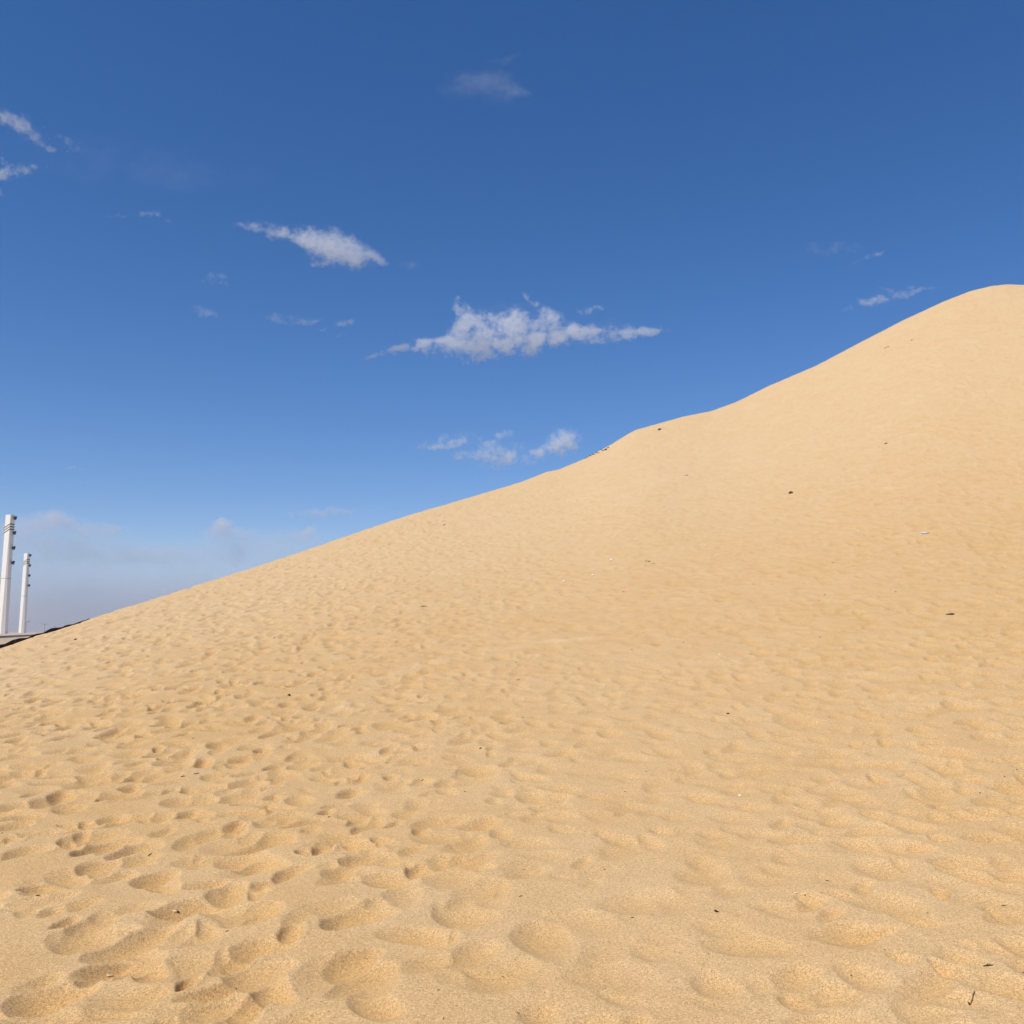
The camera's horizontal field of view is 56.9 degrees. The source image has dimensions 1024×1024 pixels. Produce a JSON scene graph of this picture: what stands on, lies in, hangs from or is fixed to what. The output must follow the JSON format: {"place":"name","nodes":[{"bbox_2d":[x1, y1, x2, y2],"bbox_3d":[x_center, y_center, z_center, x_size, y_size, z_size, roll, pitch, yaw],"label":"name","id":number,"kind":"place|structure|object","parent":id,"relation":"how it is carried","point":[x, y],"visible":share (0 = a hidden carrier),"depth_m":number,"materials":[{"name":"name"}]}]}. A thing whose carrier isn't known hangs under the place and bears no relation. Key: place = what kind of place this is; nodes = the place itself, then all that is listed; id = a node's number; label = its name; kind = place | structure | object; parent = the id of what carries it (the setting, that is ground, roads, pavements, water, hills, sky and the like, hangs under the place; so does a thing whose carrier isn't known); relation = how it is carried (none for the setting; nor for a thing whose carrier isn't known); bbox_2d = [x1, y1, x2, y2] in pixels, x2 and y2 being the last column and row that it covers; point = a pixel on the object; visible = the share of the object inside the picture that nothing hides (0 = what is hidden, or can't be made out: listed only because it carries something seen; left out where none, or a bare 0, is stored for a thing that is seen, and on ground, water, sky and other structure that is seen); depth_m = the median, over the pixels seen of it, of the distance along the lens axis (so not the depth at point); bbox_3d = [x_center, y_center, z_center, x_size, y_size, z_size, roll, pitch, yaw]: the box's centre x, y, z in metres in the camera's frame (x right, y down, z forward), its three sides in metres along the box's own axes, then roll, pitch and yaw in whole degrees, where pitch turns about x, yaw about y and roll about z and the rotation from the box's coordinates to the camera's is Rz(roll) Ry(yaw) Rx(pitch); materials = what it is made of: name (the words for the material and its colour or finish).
{"place":"outdoors","nodes":[
{"label":"outdoors","id":0,"kind":"place"},
{"bbox_2d":[0,636,29,644],"bbox_3d":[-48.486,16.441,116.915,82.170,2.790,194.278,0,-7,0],"label":"path","id":1,"kind":"structure","parent":0,"point":[4,640],"depth_m":31.92,"materials":[{"name":"beige concrete"}]},
{"bbox_2d":[0,632,43,635],"bbox_3d":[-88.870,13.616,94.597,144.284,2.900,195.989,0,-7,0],"label":"plaza","id":2,"kind":"structure","parent":0,"point":[17,633],"depth_m":93.76,"materials":[{"name":"grey concrete"}]},
{"bbox_2d":[0,515,16,633],"bbox_3d":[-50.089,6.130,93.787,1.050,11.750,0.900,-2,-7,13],"label":"light pole","id":3,"kind":"object","parent":2,"relation":"on","point":[8,549],"visible":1,"depth_m":93.57,"materials":[{"name":"white metal"}]},
{"bbox_2d":[0,634,33,637],"bbox_3d":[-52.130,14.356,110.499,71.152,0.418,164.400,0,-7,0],"label":"kerb","id":4,"kind":"structure","parent":2,"relation":"on","point":[15,636],"depth_m":43.53,"materials":[{"name":"grey concrete"}]},
{"bbox_2d":[18,553,31,632],"bbox_3d":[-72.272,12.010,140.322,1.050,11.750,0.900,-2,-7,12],"label":"light pole","id":5,"kind":"object","parent":2,"relation":"on","point":[26,575],"visible":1,"depth_m":140.07,"materials":[{"name":"metal"}]},
{"bbox_2d":[0,284,1023,1023],"bbox_3d":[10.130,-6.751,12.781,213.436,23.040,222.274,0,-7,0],"label":"dune","id":6,"kind":"structure","parent":0,"point":[374,834],"depth_m":8.96,"materials":[{"name":"beige sand"}]},
{"bbox_2d":[0,618,89,647],"bbox_3d":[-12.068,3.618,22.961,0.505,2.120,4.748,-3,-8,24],"label":"sand barrier","id":7,"kind":"object","parent":6,"relation":"on","point":[12,642],"visible":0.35,"depth_m":23.33,"materials":[{"name":"fabric"}]},
{"bbox_2d":[0,0,1023,631],"label":"sky","id":8,"kind":"structure","parent":0,"point":[279,279],"materials":[{"name":"blue"}]}
]}

